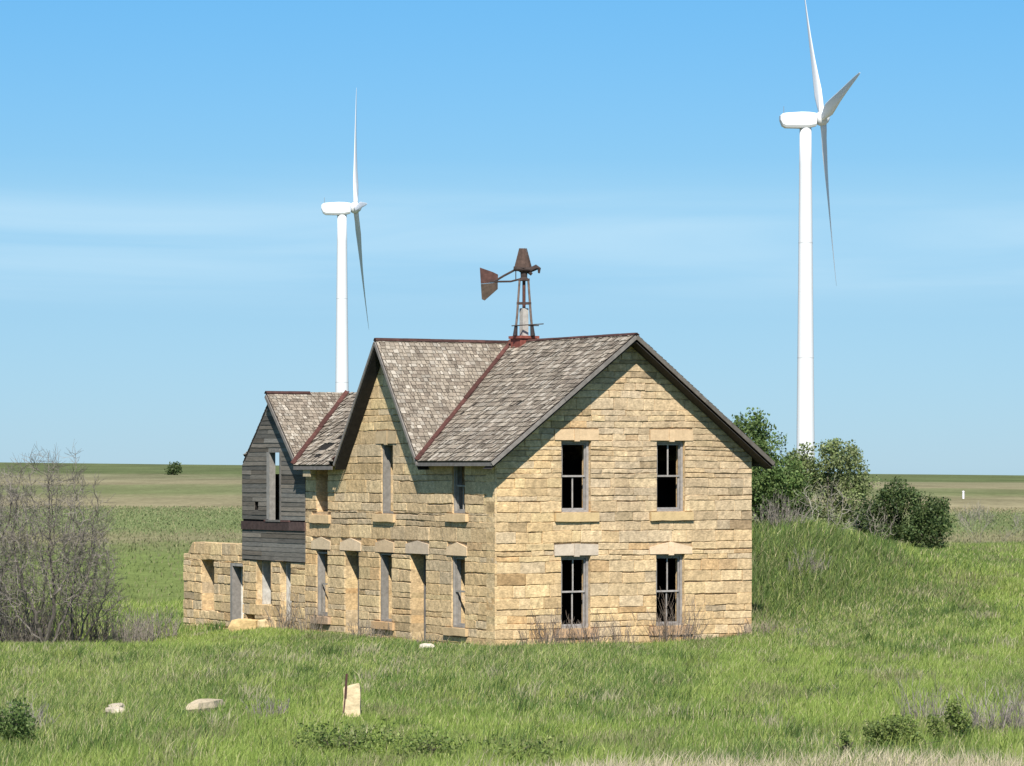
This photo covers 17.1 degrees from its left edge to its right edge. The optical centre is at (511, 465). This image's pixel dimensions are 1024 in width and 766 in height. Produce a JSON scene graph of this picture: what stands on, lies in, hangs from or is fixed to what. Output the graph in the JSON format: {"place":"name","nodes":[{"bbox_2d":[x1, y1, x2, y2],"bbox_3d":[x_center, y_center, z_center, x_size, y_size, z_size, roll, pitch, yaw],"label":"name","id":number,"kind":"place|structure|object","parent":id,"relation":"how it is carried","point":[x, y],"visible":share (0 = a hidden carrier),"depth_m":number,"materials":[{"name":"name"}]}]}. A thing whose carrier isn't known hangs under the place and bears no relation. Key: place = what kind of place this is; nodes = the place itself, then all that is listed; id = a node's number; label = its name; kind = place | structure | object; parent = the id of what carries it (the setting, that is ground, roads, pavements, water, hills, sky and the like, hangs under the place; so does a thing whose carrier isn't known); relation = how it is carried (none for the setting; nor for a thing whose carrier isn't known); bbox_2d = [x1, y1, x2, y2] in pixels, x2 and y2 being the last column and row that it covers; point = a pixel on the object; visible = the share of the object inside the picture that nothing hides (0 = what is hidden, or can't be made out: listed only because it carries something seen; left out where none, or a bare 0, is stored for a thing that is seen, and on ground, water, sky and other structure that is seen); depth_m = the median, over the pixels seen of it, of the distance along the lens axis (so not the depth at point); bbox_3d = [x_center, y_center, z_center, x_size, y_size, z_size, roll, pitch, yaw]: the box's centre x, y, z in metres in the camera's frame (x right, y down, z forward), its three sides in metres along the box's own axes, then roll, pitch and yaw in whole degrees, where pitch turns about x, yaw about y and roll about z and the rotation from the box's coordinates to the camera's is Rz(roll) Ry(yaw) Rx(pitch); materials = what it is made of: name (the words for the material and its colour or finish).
{"place":"outdoors","nodes":[
{"label":"outdoors","id":0,"kind":"place"},
{"bbox_2d":[0,462,1023,765],"bbox_3d":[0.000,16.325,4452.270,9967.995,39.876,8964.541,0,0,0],"label":"ground","id":1,"kind":"structure","parent":0,"point":[142,484],"depth_m":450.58,"materials":[{"name":"green plant"}]},
{"bbox_2d":[0,696,39,746],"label":"leafy bush","id":2,"kind":"object","parent":1,"relation":"on","point":[16,724],"visible":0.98,"depth_m":63.57,"materials":[{"name":"green plant"}]},
{"bbox_2d":[0,470,41,622],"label":"bare tree","id":3,"kind":"object","parent":1,"relation":"on","point":[5,543],"visible":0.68,"depth_m":103.94,"materials":[{"name":"grey plant"}]},
{"bbox_2d":[0,583,51,643],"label":"dry shrub","id":4,"kind":"object","parent":1,"relation":"on","point":[8,628],"visible":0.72,"depth_m":103.73,"materials":[{"name":"grey plant"}]},
{"bbox_2d":[0,694,60,726],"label":"dry shrub","id":5,"kind":"object","parent":1,"relation":"on","point":[40,715],"visible":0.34,"depth_m":67.07,"materials":[{"name":"grey plant"}]},
{"bbox_2d":[0,555,69,642],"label":"dry shrub","id":6,"kind":"object","parent":1,"relation":"on","point":[36,603],"visible":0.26,"depth_m":106.10,"materials":[{"name":"grey plant"}]},
{"bbox_2d":[0,594,80,643],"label":"dry shrub","id":7,"kind":"object","parent":1,"relation":"on","point":[31,636],"visible":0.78,"depth_m":103.41,"materials":[{"name":"grey plant"}]},
{"bbox_2d":[0,441,125,643],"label":"bare tree","id":8,"kind":"object","parent":1,"relation":"on","point":[49,554],"visible":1,"depth_m":102.86,"materials":[{"name":"grey plant"}]},
{"bbox_2d":[45,585,123,643],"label":"dry shrub","id":9,"kind":"object","parent":1,"relation":"on","point":[91,634],"visible":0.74,"depth_m":105.38,"materials":[{"name":"grey plant"}]},
{"bbox_2d":[40,508,133,643],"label":"bare tree","id":10,"kind":"object","parent":1,"relation":"on","point":[90,597],"visible":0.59,"depth_m":104.93,"materials":[{"name":"grey plant"}]},
{"bbox_2d":[105,706,125,713],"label":"rock","id":11,"kind":"object","parent":1,"relation":"on","point":[108,709],"visible":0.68,"depth_m":71.33,"materials":[{"name":"beige stone"}]},
{"bbox_2d":[108,703,124,707],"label":"rock","id":12,"kind":"object","parent":1,"relation":"on","point":[117,704],"visible":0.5,"depth_m":72.81,"materials":[{"name":"beige stone"}]},
{"bbox_2d":[90,602,155,641],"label":"dry shrub","id":13,"kind":"object","parent":1,"relation":"on","point":[112,631],"visible":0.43,"depth_m":107.92,"materials":[{"name":"grey plant"}]},
{"bbox_2d":[111,611,163,644],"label":"dry shrub","id":14,"kind":"object","parent":1,"relation":"on","point":[145,637],"visible":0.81,"depth_m":104.99,"materials":[{"name":"grey plant"}]},
{"bbox_2d":[125,606,182,638],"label":"dry shrub","id":15,"kind":"object","parent":1,"relation":"on","point":[157,630],"visible":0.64,"depth_m":109.02,"materials":[{"name":"grey plant"}]},
{"bbox_2d":[164,461,182,474],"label":"tree","id":16,"kind":"object","parent":1,"relation":"on","point":[173,468],"visible":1,"depth_m":879.45,"materials":[{"name":"green plant"}]},
{"bbox_2d":[185,699,224,712],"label":"rock","id":17,"kind":"object","parent":1,"relation":"on","point":[206,704],"visible":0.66,"depth_m":71.47,"materials":[{"name":"beige stone"}]},
{"bbox_2d":[183,542,272,629],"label":"stone ruin","id":18,"kind":"object","parent":1,"relation":"on","point":[213,580],"visible":0.48,"depth_m":113.45,"materials":[{"name":"stone"}]},
{"bbox_2d":[228,619,257,631],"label":"rock","id":19,"kind":"object","parent":1,"relation":"on","point":[236,624],"visible":0.77,"depth_m":109.41,"materials":[{"name":"beige stone"}]},
{"bbox_2d":[257,619,268,628],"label":"rock","id":20,"kind":"object","parent":1,"relation":"on","point":[262,622],"visible":0.61,"depth_m":109.50,"materials":[{"name":"beige stone"}]},
{"bbox_2d":[240,695,289,717],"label":"dry shrub","id":21,"kind":"object","parent":1,"relation":"on","point":[278,707],"visible":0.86,"depth_m":70.56,"materials":[{"name":"grey plant"}]},
{"bbox_2d":[260,583,297,628],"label":"dry shrub","id":22,"kind":"object","parent":1,"relation":"on","point":[288,621],"visible":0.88,"depth_m":107.86,"materials":[{"name":"grey plant"}]},
{"bbox_2d":[286,587,326,631],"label":"dry shrub","id":23,"kind":"object","parent":1,"relation":"on","point":[316,621],"visible":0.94,"depth_m":106.08,"materials":[{"name":"grey plant"}]},
{"bbox_2d":[321,87,368,392],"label":"wind turbine","id":24,"kind":"object","parent":1,"relation":"on","point":[341,210],"visible":0.85,"depth_m":973.69,"materials":[{"name":"white metal"}]},
{"bbox_2d":[289,718,400,754],"bbox_3d":[-3.066,5.034,62.507,2.066,0.755,2.058,0,0,0],"label":"leafy bush","id":25,"kind":"object","parent":1,"relation":"on","point":[352,744],"visible":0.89,"depth_m":62.57,"materials":[{"name":"green plant"}]},
{"bbox_2d":[343,674,360,716],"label":"fence post","id":26,"kind":"object","parent":1,"relation":"on","point":[352,699],"visible":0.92,"depth_m":70.86,"materials":[{"name":"stone"}]},
{"bbox_2d":[346,618,392,637],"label":"dry shrub","id":27,"kind":"object","parent":1,"relation":"on","point":[372,631],"visible":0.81,"depth_m":102.37,"materials":[{"name":"grey plant"}]},
{"bbox_2d":[402,631,448,643],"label":"dry shrub","id":28,"kind":"object","parent":1,"relation":"on","point":[430,637],"visible":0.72,"depth_m":99.30,"materials":[{"name":"brown plant"}]},
{"bbox_2d":[420,643,433,647],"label":"rock","id":29,"kind":"object","parent":1,"relation":"on","point":[428,644],"visible":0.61,"depth_m":97.29,"materials":[{"name":"beige stone"}]},
{"bbox_2d":[393,724,469,759],"bbox_3d":[-1.514,5.132,61.847,1.516,0.846,1.508,0,0,0],"label":"leafy bush","id":30,"kind":"object","parent":1,"relation":"on","point":[422,745],"visible":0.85,"depth_m":61.59,"materials":[{"name":"green plant"}]},
{"bbox_2d":[241,333,774,646],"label":"stone house","id":31,"kind":"structure","parent":1,"relation":"on","point":[482,491],"depth_m":100.58,"materials":[{"name":"stone"}]},
{"bbox_2d":[262,560,272,603],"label":"window frame","id":32,"kind":"structure","parent":31,"relation":"in","point":[266,564],"depth_m":110.64,"materials":[{"name":"grey wood"}]},
{"bbox_2d":[286,562,291,619],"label":"window frame","id":33,"kind":"structure","parent":31,"relation":"in","point":[288,564],"depth_m":109.08,"materials":[{"name":"grey wood"}]},
{"bbox_2d":[318,552,327,615],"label":"window","id":34,"kind":"structure","parent":31,"relation":"in","point":[321,555],"depth_m":106.82,"materials":[{"name":"grey wood"}]},
{"bbox_2d":[381,553,392,621],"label":"window","id":35,"kind":"structure","parent":31,"relation":"in","point":[384,556],"depth_m":103.18,"materials":[{"name":"grey wood"}]},
{"bbox_2d":[383,444,393,513],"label":"window","id":36,"kind":"structure","parent":31,"relation":"in","point":[386,448],"depth_m":103.05,"materials":[{"name":"grey wood"}]},
{"bbox_2d":[453,555,465,627],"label":"window","id":37,"kind":"structure","parent":31,"relation":"in","point":[457,590],"depth_m":99.22,"materials":[{"name":"grey wood"}]},
{"bbox_2d":[454,466,465,512],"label":"window","id":38,"kind":"structure","parent":31,"relation":"in","point":[458,485],"depth_m":99.17,"materials":[{"name":"grey wood"}]},
{"bbox_2d":[480,248,543,335],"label":"windmill","id":39,"kind":"object","parent":31,"relation":"on","point":[522,266],"visible":1,"depth_m":104.30,"materials":[{"name":"metal"}]},
{"bbox_2d":[561,555,587,628],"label":"window","id":40,"kind":"structure","parent":31,"relation":"in","point":[582,557],"depth_m":98.67,"materials":[{"name":"grey wood"}]},
{"bbox_2d":[561,440,588,511],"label":"window","id":41,"kind":"structure","parent":31,"relation":"in","point":[585,444],"depth_m":98.67,"materials":[{"name":"grey wood"}]},
{"bbox_2d":[656,554,681,625],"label":"window","id":42,"kind":"structure","parent":31,"relation":"in","point":[679,556],"depth_m":100.29,"materials":[{"name":"grey wood"}]},
{"bbox_2d":[656,441,682,510],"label":"window","id":43,"kind":"structure","parent":31,"relation":"in","point":[679,507],"depth_m":100.29,"materials":[{"name":"grey wood"}]},
{"bbox_2d":[478,732,562,762],"bbox_3d":[0.143,5.166,61.586,1.602,0.744,1.601,0,0,0],"label":"leafy bush","id":44,"kind":"object","parent":1,"relation":"on","point":[542,748],"visible":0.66,"depth_m":61.58,"materials":[{"name":"green plant"}]},
{"bbox_2d":[517,604,573,644],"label":"dry shrub","id":45,"kind":"object","parent":1,"relation":"on","point":[549,632],"visible":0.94,"depth_m":97.08,"materials":[{"name":"brown plant"}]},
{"bbox_2d":[566,609,615,646],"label":"dry shrub","id":46,"kind":"object","parent":1,"relation":"on","point":[585,636],"visible":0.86,"depth_m":97.95,"materials":[{"name":"brown plant"}]},
{"bbox_2d":[600,606,639,644],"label":"dry shrub","id":47,"kind":"object","parent":1,"relation":"on","point":[619,634],"visible":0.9,"depth_m":98.66,"materials":[{"name":"brown plant"}]},
{"bbox_2d":[633,588,711,642],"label":"dry shrub","id":48,"kind":"object","parent":1,"relation":"on","point":[665,636],"visible":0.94,"depth_m":99.25,"materials":[{"name":"brown plant"}]},
{"bbox_2d":[733,615,777,635],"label":"dry shrub","id":49,"kind":"object","parent":1,"relation":"on","point":[756,627],"visible":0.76,"depth_m":100.81,"materials":[{"name":"brown plant"}]},
{"bbox_2d":[732,407,804,529],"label":"tree","id":50,"kind":"object","parent":1,"relation":"on","point":[750,428],"visible":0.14,"depth_m":122.51,"materials":[{"name":"green plant"}]},
{"bbox_2d":[752,489,816,529],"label":"dry shrub","id":51,"kind":"object","parent":1,"relation":"on","point":[770,517],"visible":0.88,"depth_m":113.92,"materials":[{"name":"grey plant"}]},
{"bbox_2d":[751,456,821,523],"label":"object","id":52,"kind":"object","parent":1,"relation":"on","point":[768,487],"visible":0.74,"depth_m":120.07,"materials":[{"name":"green plant"}]},
{"bbox_2d":[785,547,832,577],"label":"dry shrub","id":53,"kind":"object","parent":1,"relation":"on","point":[813,565],"visible":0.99,"depth_m":109.01,"materials":[{"name":"grey plant"}]},
{"bbox_2d":[779,0,859,475],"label":"wind turbine","id":54,"kind":"object","parent":1,"relation":"on","point":[804,122],"visible":0.98,"depth_m":778.60,"materials":[{"name":"white metal"}]},
{"bbox_2d":[789,474,863,529],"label":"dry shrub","id":55,"kind":"object","parent":1,"relation":"on","point":[829,518],"visible":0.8,"depth_m":119.47,"materials":[{"name":"grey plant"}]},
{"bbox_2d":[784,437,879,528],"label":"tree","id":56,"kind":"object","parent":1,"relation":"on","point":[859,486],"visible":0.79,"depth_m":124.73,"materials":[{"name":"green plant"}]},
{"bbox_2d":[834,729,853,752],"bbox_3d":[6.103,5.116,62.296,0.414,0.658,0.326,0,0,-24],"label":"leafy bush","id":57,"kind":"object","parent":1,"relation":"on","point":[846,741],"visible":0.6,"depth_m":62.27,"materials":[{"name":"green plant"}]},
{"bbox_2d":[853,502,897,538],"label":"bare tree","id":58,"kind":"object","parent":1,"relation":"on","point":[875,522],"visible":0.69,"depth_m":126.45,"materials":[{"name":"grey plant"}]},
{"bbox_2d":[862,714,939,746],"bbox_3d":[7.252,5.022,63.477,1.447,0.820,0.723,0,0,0],"label":"leafy bush","id":59,"kind":"object","parent":1,"relation":"on","point":[873,733],"visible":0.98,"depth_m":63.38,"materials":[{"name":"green plant"}]},
{"bbox_2d":[851,476,956,548],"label":"tree","id":60,"kind":"object","parent":1,"relation":"on","point":[919,528],"visible":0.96,"depth_m":130.99,"materials":[{"name":"green plant"}]},
{"bbox_2d":[892,671,962,725],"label":"dry shrub","id":61,"kind":"object","parent":1,"relation":"on","point":[924,710],"visible":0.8,"depth_m":69.04,"materials":[{"name":"grey plant"}]},
{"bbox_2d":[927,699,972,740],"bbox_3d":[8.338,4.905,65.014,0.895,0.962,0.491,0,0,0],"label":"leafy bush","id":62,"kind":"object","parent":1,"relation":"on","point":[954,717],"visible":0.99,"depth_m":64.97,"materials":[{"name":"green plant"}]},
{"bbox_2d":[953,500,1023,542],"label":"bare tree","id":63,"kind":"object","parent":1,"relation":"on","point":[977,515],"visible":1,"depth_m":149.87,"materials":[{"name":"grey plant"}]},
{"bbox_2d":[954,673,1023,735],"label":"dry shrub","id":64,"kind":"object","parent":1,"relation":"on","point":[1002,715],"visible":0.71,"depth_m":66.28,"materials":[{"name":"grey plant"}]},
{"bbox_2d":[0,0,1023,474],"label":"sky","id":65,"kind":"structure","parent":0,"point":[168,246],"materials":[{"name":"blue"}]}
]}

